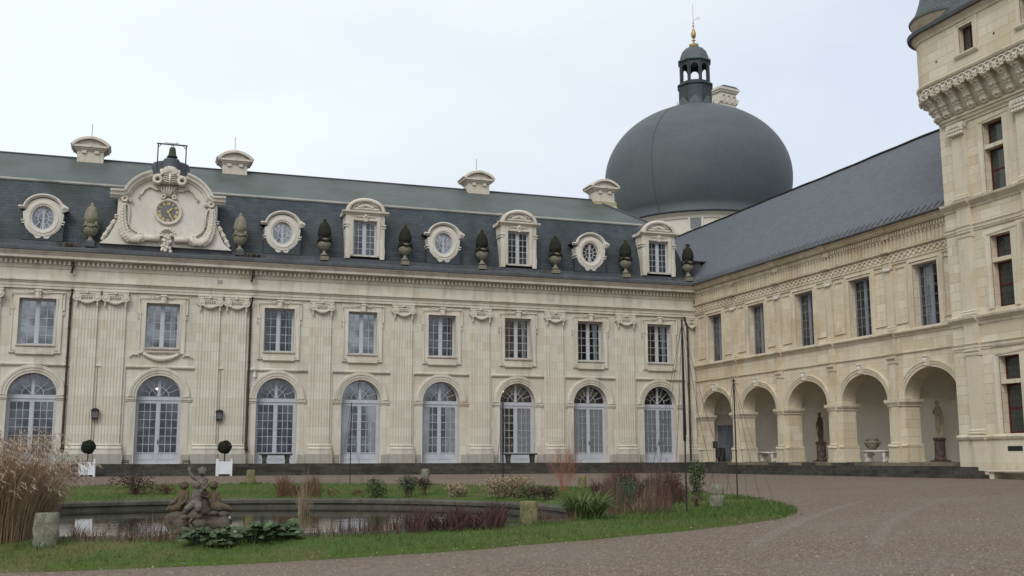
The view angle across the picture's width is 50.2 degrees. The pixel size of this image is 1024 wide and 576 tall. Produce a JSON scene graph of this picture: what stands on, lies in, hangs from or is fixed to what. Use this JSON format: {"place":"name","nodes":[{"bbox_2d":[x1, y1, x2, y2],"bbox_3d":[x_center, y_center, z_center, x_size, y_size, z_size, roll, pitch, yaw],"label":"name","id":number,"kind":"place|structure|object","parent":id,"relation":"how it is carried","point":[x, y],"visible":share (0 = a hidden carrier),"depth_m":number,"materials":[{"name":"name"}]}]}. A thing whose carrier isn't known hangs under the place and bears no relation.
{"place":"outdoors","nodes":[
{"label":"outdoors","id":0,"kind":"place"},
{"bbox_2d":[59,507,561,535],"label":"pond water","id":1,"kind":"structure","parent":0,"point":[121,521],"depth_m":29.49,"materials":[{"name":"liquid"}]},
{"bbox_2d":[164,467,233,522],"bbox_3d":[-8.099,5.461,28.127,1.895,1.705,1.309,0,-9,0],"label":"fountain sculpture","id":2,"kind":"object","parent":1,"relation":"in","point":[199,507],"visible":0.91,"depth_m":27.97,"materials":[{"name":"stone"}]},
{"bbox_2d":[294,455,314,512],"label":"pond reeds","id":3,"kind":"object","parent":1,"relation":"on","point":[303,506],"visible":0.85,"depth_m":32.45,"materials":[{"name":"plant"}]},
{"bbox_2d":[0,480,797,572],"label":"lawn","id":4,"kind":"structure","parent":0,"point":[396,549],"depth_m":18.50,"materials":[{"name":"plant"}]},
{"bbox_2d":[0,428,89,543],"bbox_3d":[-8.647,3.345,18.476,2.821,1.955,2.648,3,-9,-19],"label":"feather grass","id":5,"kind":"object","parent":4,"relation":"on","point":[13,521],"depth_m":18.13,"materials":[{"name":"plant"}]},
{"bbox_2d":[32,512,59,546],"bbox_3d":[-7.590,3.999,17.814,0.419,0.671,0.416,3,-9,-19],"label":"stone bollard","id":6,"kind":"object","parent":4,"relation":"on","point":[45,526],"visible":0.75,"depth_m":17.67,"materials":[{"name":"stone"}]},
{"bbox_2d":[61,513,184,541],"bbox_3d":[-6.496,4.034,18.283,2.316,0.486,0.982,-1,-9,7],"label":"reed bed","id":7,"kind":"object","parent":4,"relation":"on","point":[161,536],"visible":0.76,"depth_m":18.21,"materials":[{"name":"brown plant"}]},
{"bbox_2d":[107,470,160,494],"bbox_3d":[-13.440,6.933,38.891,1.784,0.918,1.742,3,-9,-19],"label":"withered bush","id":8,"kind":"object","parent":4,"relation":"on","point":[132,480],"visible":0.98,"depth_m":38.84,"materials":[{"name":"brown plant"}]},
{"bbox_2d":[154,483,180,493],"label":"withered bush","id":9,"kind":"object","parent":4,"relation":"on","point":[166,489],"visible":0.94,"depth_m":39.25,"materials":[{"name":"brown plant"}]},
{"bbox_2d":[177,526,236,546],"bbox_3d":[-4.944,4.084,17.995,0.916,0.348,0.913,-1,-9,4],"label":"bergenia","id":10,"kind":"object","parent":4,"relation":"on","point":[201,534],"visible":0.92,"depth_m":17.79,"materials":[{"name":"green plant"}]},
{"bbox_2d":[212,521,284,543],"bbox_3d":[-4.421,4.102,18.309,1.196,0.366,1.091,3,-9,-19],"label":"bergenia","id":11,"kind":"object","parent":4,"relation":"on","point":[255,532],"visible":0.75,"depth_m":18.13,"materials":[{"name":"green plant"}]},
{"bbox_2d":[246,470,255,483],"bbox_3d":[-10.472,7.656,43.847,0.365,0.727,0.369,3,-9,-19],"label":"stone bollard","id":12,"kind":"object","parent":4,"relation":"on","point":[250,477],"visible":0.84,"depth_m":43.72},
{"bbox_2d":[248,517,303,539],"bbox_3d":[-4.019,4.125,18.675,0.856,0.381,0.934,-6,-11,33],"label":"bergenia","id":13,"kind":"object","parent":4,"relation":"on","point":[292,526],"visible":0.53,"depth_m":18.61,"materials":[{"name":"green plant"}]},
{"bbox_2d":[23,498,569,539],"bbox_3d":[-7.322,6.169,27.506,19.040,1.080,19.040,3,-9,-19],"label":"pond basin","id":14,"kind":"object","parent":4,"relation":"on","point":[231,503],"visible":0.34,"depth_m":35.18,"materials":[{"name":"stone"}]},
{"bbox_2d":[0,452,105,535],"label":"feather grass","id":15,"kind":"object","parent":14,"relation":"on","point":[48,506],"depth_m":19.00,"materials":[{"name":"plant"}]},
{"bbox_2d":[374,500,450,530],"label":"reed stems","id":16,"kind":"object","parent":14,"relation":"on","point":[401,526],"visible":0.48,"depth_m":20.50,"materials":[{"name":"plant"}]},
{"bbox_2d":[538,501,576,522],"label":"reed stems","id":17,"kind":"object","parent":14,"relation":"on","point":[548,519],"visible":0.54,"depth_m":23.00,"materials":[{"name":"plant"}]},
{"bbox_2d":[273,471,323,497],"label":"dry grass clumps","id":18,"kind":"object","parent":4,"relation":"on","point":[283,488],"visible":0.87,"depth_m":39.03,"materials":[{"name":"brown plant"}]},
{"bbox_2d":[239,506,425,537],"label":"reed stems","id":19,"kind":"object","parent":4,"relation":"on","point":[373,524],"visible":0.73,"depth_m":19.45,"materials":[{"name":"plant"}]},
{"bbox_2d":[327,487,367,495],"bbox_3d":[-5.942,7.419,39.782,1.868,0.315,2.832,1,-9,-6],"label":"brown patch","id":20,"kind":"object","parent":4,"relation":"on","point":[360,493],"visible":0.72,"depth_m":39.63,"materials":[{"name":"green plant"}]},
{"bbox_2d":[334,403,363,484],"bbox_3d":[-6.529,6.341,44.301,1.180,3.375,1.058,0,-9,-1],"label":"plant support","id":21,"kind":"object","parent":4,"relation":"on","point":[351,410],"visible":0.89,"depth_m":44.34,"materials":[{"name":"black metal"}]},
{"bbox_2d":[364,475,389,497],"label":"green bush","id":22,"kind":"object","parent":4,"relation":"on","point":[377,488],"visible":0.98,"depth_m":37.44,"materials":[{"name":"green plant"}]},
{"bbox_2d":[393,473,419,496],"bbox_3d":[-3.631,6.815,37.698,0.903,0.880,0.882,0,-9,-2],"label":"green bush","id":23,"kind":"object","parent":4,"relation":"on","point":[409,488],"visible":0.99,"depth_m":37.62,"materials":[{"name":"green plant"}]},
{"bbox_2d":[2,493,833,567],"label":"fallen leaves","id":24,"kind":"object","parent":4,"relation":"on","point":[483,531],"visible":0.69,"depth_m":19.74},
{"bbox_2d":[420,469,429,484],"bbox_3d":[-3.433,7.556,43.277,0.424,0.804,0.420,3,-9,-19],"label":"stone bollard","id":25,"kind":"object","parent":4,"relation":"on","point":[425,473],"visible":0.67,"depth_m":43.17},
{"bbox_2d":[416,477,434,494],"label":"dark green plant","id":26,"kind":"object","parent":4,"relation":"on","point":[422,482],"visible":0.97,"depth_m":38.79,"materials":[{"name":"green plant"}]},
{"bbox_2d":[443,481,469,496],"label":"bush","id":27,"kind":"object","parent":4,"relation":"on","point":[458,490],"visible":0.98,"depth_m":37.39,"materials":[{"name":"beige plant"}]},
{"bbox_2d":[399,499,514,532],"bbox_3d":[-0.914,4.406,21.228,1.945,0.588,3.745,-7,-11,37],"label":"red ground cover","id":28,"kind":"object","parent":4,"relation":"on","point":[459,519],"visible":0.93,"depth_m":20.71,"materials":[{"name":"plant"}]},
{"bbox_2d":[478,475,543,498],"bbox_3d":[-0.026,6.581,36.219,2.211,0.830,1.510,3,-9,-19],"label":"bush","id":29,"kind":"object","parent":4,"relation":"on","point":[506,486],"visible":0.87,"depth_m":35.97,"materials":[{"name":"beige plant"}]},
{"bbox_2d":[519,501,537,524],"bbox_3d":[0.341,4.623,22.105,0.349,0.624,0.346,3,-9,-19],"label":"stone bollard","id":30,"kind":"object","parent":4,"relation":"on","point":[528,511],"visible":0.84,"depth_m":21.98,"materials":[{"name":"stone"}]},
{"bbox_2d":[515,484,541,499],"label":"dark green plant","id":31,"kind":"object","parent":4,"relation":"on","point":[523,490],"visible":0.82,"depth_m":34.84,"materials":[{"name":"green plant"}]},
{"bbox_2d":[525,484,560,499],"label":"dark leafy bush","id":32,"kind":"object","parent":4,"relation":"on","point":[549,492],"visible":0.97,"depth_m":34.57,"materials":[{"name":"green plant"}]},
{"bbox_2d":[539,438,586,490],"bbox_3d":[1.685,6.214,38.796,1.794,1.967,1.990,3,-9,-19],"label":"red dogwood","id":33,"kind":"object","parent":4,"relation":"on","point":[561,479],"visible":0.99,"depth_m":38.58,"materials":[{"name":"plant"}]},
{"bbox_2d":[578,475,586,487],"bbox_3d":[2.562,7.150,39.960,0.344,0.618,0.350,3,-9,-19],"label":"stone bollard","id":34,"kind":"object","parent":4,"relation":"on","point":[582,481],"visible":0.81,"depth_m":39.85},
{"bbox_2d":[545,486,642,519],"bbox_3d":[1.590,4.717,24.017,2.140,0.762,2.183,8,-12,-41],"label":"strappy clump","id":35,"kind":"object","parent":4,"relation":"on","point":[589,507],"visible":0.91,"depth_m":23.76,"materials":[{"name":"green plant"}]},
{"bbox_2d":[601,480,636,508],"bbox_3d":[2.863,5.404,28.640,0.932,0.827,0.983,3,-9,-19],"label":"green stems clump","id":36,"kind":"object","parent":4,"relation":"on","point":[631,495],"visible":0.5,"depth_m":28.50,"materials":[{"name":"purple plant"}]},
{"bbox_2d":[587,462,663,496],"bbox_3d":[3.732,6.264,35.768,2.640,1.190,6.394,0,-9,-3],"label":"dark red border","id":37,"kind":"object","parent":4,"relation":"on","point":[594,487],"visible":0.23,"depth_m":35.83,"materials":[{"name":"plant"}]},
{"bbox_2d":[614,475,637,498],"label":"green bush","id":38,"kind":"object","parent":4,"relation":"on","point":[624,483],"visible":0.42,"depth_m":29.91,"materials":[{"name":"green plant"}]},
{"bbox_2d":[598,466,674,515],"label":"withered stems","id":39,"kind":"object","parent":4,"relation":"on","point":[668,504],"visible":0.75,"depth_m":26.65,"materials":[{"name":"plant"}]},
{"bbox_2d":[624,484,667,511],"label":"seed heads","id":40,"kind":"object","parent":4,"relation":"on","point":[648,500],"visible":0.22,"depth_m":28.03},
{"bbox_2d":[609,460,689,503],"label":"withered stems","id":41,"kind":"object","parent":4,"relation":"on","point":[680,492],"visible":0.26,"depth_m":31.28,"materials":[{"name":"plant"}]},
{"bbox_2d":[658,469,688,502],"bbox_3d":[4.490,5.501,30.408,0.898,1.038,0.862,3,-9,-19],"label":"withered bush","id":42,"kind":"object","parent":4,"relation":"on","point":[676,484],"visible":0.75,"depth_m":30.36,"materials":[{"name":"brown plant"}]},
{"bbox_2d":[642,319,738,515],"bbox_3d":[4.073,3.056,25.794,2.338,4.667,2.226,3,-9,-19],"label":"plant support","id":43,"kind":"object","parent":4,"relation":"on","point":[683,392],"visible":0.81,"depth_m":25.81,"materials":[{"name":"black metal"}]},
{"bbox_2d":[687,459,706,497],"bbox_3d":[5.358,5.560,31.719,0.642,1.184,0.628,3,-9,-19],"label":"tall shrub","id":44,"kind":"object","parent":4,"relation":"on","point":[692,477],"visible":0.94,"depth_m":31.65,"materials":[{"name":"green plant"}]},
{"bbox_2d":[709,483,724,506],"bbox_3d":[5.210,5.340,27.761,0.402,0.745,0.394,3,-9,-19],"label":"stone bollard","id":45,"kind":"object","parent":4,"relation":"on","point":[713,499],"visible":0.79,"depth_m":27.65,"materials":[{"name":"stone"}]},
{"bbox_2d":[702,379,772,499],"bbox_3d":[6.345,4.311,30.964,1.950,3.482,1.842,3,-9,-19],"label":"plant support","id":46,"kind":"object","parent":4,"relation":"on","point":[734,390],"visible":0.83,"depth_m":30.99,"materials":[{"name":"black metal"}]},
{"bbox_2d":[0,0,938,198],"label":"sky","id":47,"kind":"structure","parent":0,"point":[542,94],"materials":[{"name":"white"}]},
{"bbox_2d":[0,473,1023,575],"bbox_3d":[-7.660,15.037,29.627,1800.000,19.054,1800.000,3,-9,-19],"label":"gravel court","id":48,"kind":"object","parent":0,"point":[803,488],"visible":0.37,"depth_m":18.05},
{"bbox_2d":[78,459,95,476],"bbox_3d":[-19.183,8.121,49.343,0.704,0.792,0.704,3,-9,-19],"label":"planter box","id":49,"kind":"object","parent":48,"relation":"on","point":[91,471],"visible":0.65,"depth_m":49.06,"materials":[{"name":"white paint"}]},
{"bbox_2d":[81,440,95,461],"bbox_3d":[-19.174,7.400,49.469,0.664,1.079,0.676,3,-9,-19],"label":"topiary tree","id":50,"kind":"object","parent":49,"relation":"on","point":[88,447],"visible":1,"depth_m":49.33,"materials":[{"name":"green plant"}]},
{"bbox_2d":[215,459,232,475],"bbox_3d":[-13.513,8.415,51.284,0.704,0.792,0.704,3,-9,-19],"label":"planter box","id":51,"kind":"object","parent":48,"relation":"on","point":[223,467],"visible":1,"depth_m":50.99,"materials":[{"name":"white paint"}]},
{"bbox_2d":[218,440,231,461],"bbox_3d":[-13.515,7.692,51.396,0.652,1.077,0.646,-4,-10,24],"label":"topiary tree","id":52,"kind":"object","parent":51,"relation":"on","point":[225,447],"visible":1,"depth_m":51.26,"materials":[{"name":"green plant"}]},
{"bbox_2d":[1,462,989,478],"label":"steps","id":53,"kind":"structure","parent":48,"relation":"on","point":[852,469],"depth_m":53.47,"materials":[{"name":"stone"}]},
{"bbox_2d":[259,454,292,463],"bbox_3d":[-11.706,8.460,54.192,1.590,0.480,0.420,3,-9,-19],"label":"stone bench","id":54,"kind":"object","parent":53,"relation":"on","point":[264,458],"visible":1,"depth_m":54.03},
{"bbox_2d":[0,124,698,463],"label":"palace wing","id":55,"kind":"structure","parent":53,"relation":"on","point":[441,347],"depth_m":57.53,"materials":[{"name":"stone"}]},
{"bbox_2d":[3,373,56,463],"bbox_3d":[-22.763,6.176,51.750,2.183,4.280,0.120,3,-9,-19],"label":"arched door","id":56,"kind":"structure","parent":55,"relation":"in","point":[32,399],"depth_m":51.79,"materials":[{"name":"blue paint"}]},
{"bbox_2d":[17,298,55,344],"bbox_3d":[-22.751,1.637,52.400,1.626,2.210,0.127,3,-9,-19],"label":"window","id":57,"kind":"structure","parent":55,"relation":"in","point":[37,320],"depth_m":52.41,"materials":[{"name":"glass"}]},
{"bbox_2d":[82,202,99,246],"bbox_3d":[-20.504,-3.084,53.258,0.786,2.235,0.771,3,-9,-19],"label":"stone urn","id":58,"kind":"object","parent":55,"relation":"on","point":[90,226],"visible":1,"depth_m":53.02,"materials":[{"name":"stone"}]},
{"bbox_2d":[133,376,180,463],"bbox_3d":[-17.357,6.451,53.568,2.122,4.280,0.182,3,-9,-19],"label":"arched door","id":59,"kind":"structure","parent":55,"relation":"in","point":[156,457],"depth_m":53.51,"materials":[{"name":"blue paint"}]},
{"bbox_2d":[144,304,179,347],"bbox_3d":[-17.365,1.920,54.275,1.581,2.210,0.187,3,-9,-19],"label":"window","id":60,"kind":"structure","parent":55,"relation":"in","point":[173,307],"depth_m":54.29,"materials":[{"name":"grey paint"}]},
{"bbox_2d":[154,199,181,224],"bbox_3d":[-17.107,-3.788,54.383,1.360,1.360,0.120,3,-9,-19],"label":"clock","id":61,"kind":"object","parent":55,"relation":"attached to","point":[167,211],"visible":1,"depth_m":54.37,"materials":[{"name":"stone"}]},
{"bbox_2d":[156,142,187,173],"bbox_3d":[-17.432,-6.727,56.026,1.500,1.680,0.070,3,-9,-19],"label":"bell gantry","id":62,"kind":"object","parent":55,"relation":"attached to","point":[175,144],"visible":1,"depth_m":56.10,"materials":[{"name":"grey metal"}]},
{"bbox_2d":[167,145,177,158],"bbox_3d":[-17.414,-7.000,56.075,0.550,0.674,0.550,3,-9,-19],"label":"bell","id":63,"kind":"object","parent":62,"relation":"hanging from","point":[172,152],"visible":1,"depth_m":55.95,"materials":[{"name":"green metal"}]},
{"bbox_2d":[232,213,247,255],"bbox_3d":[-13.813,-2.738,55.548,0.786,2.235,0.771,3,-9,-19],"label":"stone urn","id":64,"kind":"object","parent":55,"relation":"on","point":[240,236],"visible":1,"depth_m":55.31,"materials":[{"name":"stone"}]},
{"bbox_2d":[254,379,295,463],"bbox_3d":[-12.009,6.732,55.431,2.040,4.280,0.120,3,-9,-19],"label":"arched door","id":65,"kind":"structure","parent":55,"relation":"in","point":[271,459],"depth_m":55.39,"materials":[{"name":"blue paint"}]},
{"bbox_2d":[263,309,293,351],"bbox_3d":[-12.007,2.198,56.109,1.520,2.210,0.187,3,-9,-19],"label":"window","id":66,"kind":"structure","parent":55,"relation":"in","point":[278,319],"depth_m":56.11,"materials":[{"name":"grey paint"}]},
{"bbox_2d":[317,219,331,260],"bbox_3d":[-9.769,-2.529,56.933,0.786,2.235,0.771,3,-9,-19],"label":"stone urn","id":67,"kind":"object","parent":55,"relation":"on","point":[324,241],"visible":1,"depth_m":56.70,"materials":[{"name":"stone"}]},
{"bbox_2d":[340,380,378,462],"bbox_3d":[-7.950,6.945,56.833,2.040,4.280,0.145,3,-9,-19],"label":"arched door","id":68,"kind":"structure","parent":55,"relation":"in","point":[372,406],"depth_m":56.80,"materials":[{"name":"blue paint"}]},
{"bbox_2d":[348,312,375,353],"bbox_3d":[-7.933,2.403,57.471,1.520,2.210,0.127,3,-9,-19],"label":"window","id":69,"kind":"structure","parent":55,"relation":"in","point":[361,326],"depth_m":57.51,"materials":[{"name":"glass"}]},
{"bbox_2d":[398,224,411,264],"bbox_3d":[-5.706,-2.319,58.323,0.786,2.235,0.771,3,-9,-19],"label":"stone urn","id":70,"kind":"object","parent":55,"relation":"on","point":[405,244],"visible":1,"depth_m":58.08,"materials":[{"name":"stone"}]},
{"bbox_2d":[422,382,457,462],"bbox_3d":[-3.887,7.155,58.224,2.040,4.280,0.145,3,-9,-19],"label":"arched door","id":71,"kind":"structure","parent":55,"relation":"in","point":[451,407],"depth_m":58.20,"materials":[{"name":"blue paint"}]},
{"bbox_2d":[428,316,453,356],"bbox_3d":[-3.880,2.618,58.890,1.520,2.210,0.187,3,-9,-19],"label":"window","id":72,"kind":"structure","parent":55,"relation":"in","point":[439,325],"depth_m":58.90,"materials":[{"name":"grey paint"}]},
{"bbox_2d":[475,229,488,269],"bbox_3d":[-1.642,-2.109,59.714,0.786,2.236,0.771,3,-9,-19],"label":"stone urn","id":73,"kind":"object","parent":55,"relation":"on","point":[482,250],"visible":1,"depth_m":59.48,"materials":[{"name":"stone"}]},
{"bbox_2d":[500,384,532,462],"bbox_3d":[0.177,7.365,59.615,2.040,4.280,0.145,3,-9,-19],"label":"arched door","id":74,"kind":"structure","parent":55,"relation":"in","point":[522,430],"depth_m":59.68,"materials":[{"name":"blue paint"}]},
{"bbox_2d":[505,319,528,358],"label":"window","id":75,"kind":"structure","parent":55,"relation":"in","point":[523,335],"depth_m":60.34,"materials":[{"name":"grey paint"}]},
{"bbox_2d":[548,235,561,273],"bbox_3d":[2.421,-1.898,61.105,0.786,2.235,0.771,3,-9,-19],"label":"stone urn","id":76,"kind":"object","parent":55,"relation":"on","point":[555,254],"visible":1,"depth_m":60.87,"materials":[{"name":"stone"}]},
{"bbox_2d":[578,322,600,360],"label":"window","id":77,"kind":"structure","parent":55,"relation":"in","point":[594,331],"depth_m":61.74,"materials":[{"name":"grey paint"}]},
{"bbox_2d":[574,385,605,462],"bbox_3d":[4.252,7.570,60.973,2.040,4.280,0.199,3,-9,-19],"label":"arched door","id":78,"kind":"structure","parent":55,"relation":"in","point":[589,419],"depth_m":60.98,"materials":[{"name":"blue paint"}]},
{"bbox_2d":[619,239,631,277],"bbox_3d":[6.485,-1.691,62.496,0.786,2.242,0.771,3,-9,-19],"label":"stone urn","id":79,"kind":"object","parent":55,"relation":"on","point":[625,258],"visible":1,"depth_m":62.26,"materials":[{"name":"stone"}]},
{"bbox_2d":[647,325,668,362],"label":"window","id":80,"kind":"structure","parent":55,"relation":"in","point":[662,327],"depth_m":63.12,"materials":[{"name":"grey paint"}]},
{"bbox_2d":[644,387,674,461],"bbox_3d":[8.315,7.780,62.364,2.040,4.280,0.199,3,-9,-19],"label":"arched door","id":81,"kind":"structure","parent":55,"relation":"in","point":[654,417],"depth_m":62.38,"materials":[{"name":"blue paint"}]},
{"bbox_2d":[681,244,694,281],"bbox_3d":[10.265,-1.492,63.790,0.786,2.235,0.771,3,-9,-19],"label":"stone urn","id":82,"kind":"object","parent":55,"relation":"on","point":[687,262],"visible":1,"depth_m":63.56,"materials":[{"name":"stone"}]},
{"bbox_2d":[504,453,536,462],"bbox_3d":[0.437,9.078,58.350,1.840,0.500,0.420,3,-9,-19],"label":"stone bench","id":83,"kind":"object","parent":53,"relation":"on","point":[532,457],"visible":0.91,"depth_m":58.22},
{"bbox_2d":[675,129,959,462],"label":"arcade wing","id":84,"kind":"structure","parent":53,"relation":"on","point":[827,297],"depth_m":52.35,"materials":[{"name":"stone"}]},
{"bbox_2d":[713,315,721,360],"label":"window","id":85,"kind":"structure","parent":84,"relation":"in","point":[720,335],"depth_m":61.61,"materials":[{"name":"white wood"}]},
{"bbox_2d":[713,441,725,461],"bbox_3d":[11.748,9.295,62.163,0.700,1.150,0.400,0,-9,-2],"label":"equipment case","id":86,"kind":"object","parent":84,"relation":"on","point":[721,450],"visible":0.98,"depth_m":61.97,"materials":[{"name":"black metal"}]},
{"bbox_2d":[718,425,732,461],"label":"grey door","id":87,"kind":"structure","parent":84,"relation":"attached to","point":[728,434],"depth_m":63.09,"materials":[{"name":"grey paint"}]},
{"bbox_2d":[753,304,764,353],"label":"window","id":88,"kind":"structure","parent":84,"relation":"in","point":[761,306],"depth_m":57.51,"materials":[{"name":"white wood"}]},
{"bbox_2d":[758,452,776,461],"bbox_3d":[13.633,8.954,58.002,0.494,0.520,1.640,3,-9,-19],"label":"stone bench","id":89,"kind":"object","parent":84,"relation":"on","point":[763,456],"visible":0.68,"depth_m":58.40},
{"bbox_2d":[800,292,813,345],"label":"window","id":90,"kind":"structure","parent":84,"relation":"in","point":[809,303],"depth_m":53.45,"materials":[{"name":"white wood"}]},
{"bbox_2d":[813,442,827,461],"bbox_3d":[15.600,8.265,55.136,0.605,0.980,0.605,3,-9,-19],"label":"pedestal","id":91,"kind":"object","parent":84,"relation":"on","point":[821,451],"visible":1,"depth_m":54.96,"materials":[{"name":"red stone"}]},
{"bbox_2d":[816,412,823,441],"bbox_3d":[15.569,7.048,55.345,0.375,1.489,0.494,9,-12,-44],"label":"statue","id":92,"kind":"object","parent":91,"relation":"on","point":[819,422],"visible":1,"depth_m":55.21,"materials":[{"name":"brown stone"}]},
{"bbox_2d":[854,278,871,336],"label":"window","id":93,"kind":"structure","parent":84,"relation":"in","point":[864,281],"depth_m":49.38,"materials":[{"name":"white wood"}]},
{"bbox_2d":[861,450,888,461],"bbox_3d":[16.587,7.619,49.574,0.494,0.520,1.790,3,-9,-19],"label":"stone bench","id":94,"kind":"object","parent":84,"relation":"on","point":[869,455],"visible":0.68,"depth_m":49.94,"materials":[{"name":"stone"}]},
{"bbox_2d":[864,438,880,449],"bbox_3d":[16.491,7.134,50.024,0.728,0.580,0.722,3,-9,-19],"label":"carved pot","id":95,"kind":"object","parent":94,"relation":"on","point":[872,443],"visible":0.99,"depth_m":49.81,"materials":[{"name":"stone"}]},
{"bbox_2d":[918,261,939,325],"bbox_3d":[17.442,0.245,45.191,0.187,2.620,1.520,3,-9,-19],"label":"window","id":96,"kind":"structure","parent":84,"relation":"in","point":[929,286],"depth_m":45.51,"materials":[{"name":"white wood"}]},
{"bbox_2d":[930,438,950,461],"bbox_3d":[18.430,6.967,47.066,0.605,1.020,0.605,3,-9,-19],"label":"pedestal","id":97,"kind":"object","parent":84,"relation":"on","point":[940,449],"visible":1,"depth_m":46.89,"materials":[{"name":"red stone"}]},
{"bbox_2d":[932,400,943,437],"bbox_3d":[18.421,5.695,47.248,0.401,1.673,0.452,-1,-9,6],"label":"statue","id":98,"kind":"object","parent":97,"relation":"on","point":[937,412],"visible":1,"depth_m":47.13,"materials":[{"name":"stone"}]},
{"bbox_2d":[728,462,959,465],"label":"kerb stones","id":99,"kind":"object","parent":53,"relation":"on","point":[861,464],"visible":0.78,"depth_m":46.75,"materials":[{"name":"stone"}]},
{"bbox_2d":[495,402,511,481],"bbox_3d":[-0.375,6.501,45.631,0.909,3.444,0.768,0,-9,-2],"label":"plant support","id":100,"kind":"object","parent":48,"relation":"on","point":[503,418],"visible":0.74,"depth_m":45.64,"materials":[{"name":"black metal"}]},
{"bbox_2d":[605,5,792,234],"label":"dome tower","id":101,"kind":"structure","parent":48,"relation":"on","point":[696,157],"depth_m":80.44,"materials":[{"name":"grey metal"}]},
{"bbox_2d":[687,216,703,230],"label":"window","id":102,"kind":"structure","parent":101,"relation":"in","point":[693,223],"depth_m":79.79,"materials":[{"name":"glass"}]},
{"bbox_2d":[712,85,739,107],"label":"chimney stack","id":103,"kind":"object","parent":101,"relation":"on","point":[724,94],"visible":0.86,"depth_m":97.72,"materials":[{"name":"white stone"}]},
{"bbox_2d":[907,0,1023,478],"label":"keep tower","id":104,"kind":"structure","parent":48,"relation":"on","point":[970,66],"depth_m":40.59,"materials":[{"name":"stone"}]},
{"bbox_2d":[963,25,972,50],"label":"small window","id":105,"kind":"structure","parent":104,"relation":"in","point":[967,32],"depth_m":41.19,"materials":[{"name":"glass"}]},
{"bbox_2d":[988,120,1005,189],"bbox_3d":[18.153,-4.937,40.583,0.060,2.620,1.000,3,-9,-19],"label":"window","id":106,"kind":"structure","parent":104,"relation":"in","point":[994,129],"depth_m":40.76,"materials":[{"name":"glass"}]},
{"bbox_2d":[996,233,1014,306],"bbox_3d":[18.163,-0.669,39.910,0.060,2.660,1.000,3,-9,-19],"label":"window","id":107,"kind":"structure","parent":104,"relation":"in","point":[1005,269],"depth_m":40.08,"materials":[{"name":"glass"}]},
{"bbox_2d":[1005,355,1023,432],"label":"window","id":108,"kind":"structure","parent":104,"relation":"in","point":[1014,391],"depth_m":39.37,"materials":[{"name":"glass"}]},
{"bbox_2d":[984,470,1023,478],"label":"stone bench","id":109,"kind":"object","parent":48,"relation":"on","point":[996,474],"visible":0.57,"depth_m":38.89,"materials":[{"name":"stone"}]},
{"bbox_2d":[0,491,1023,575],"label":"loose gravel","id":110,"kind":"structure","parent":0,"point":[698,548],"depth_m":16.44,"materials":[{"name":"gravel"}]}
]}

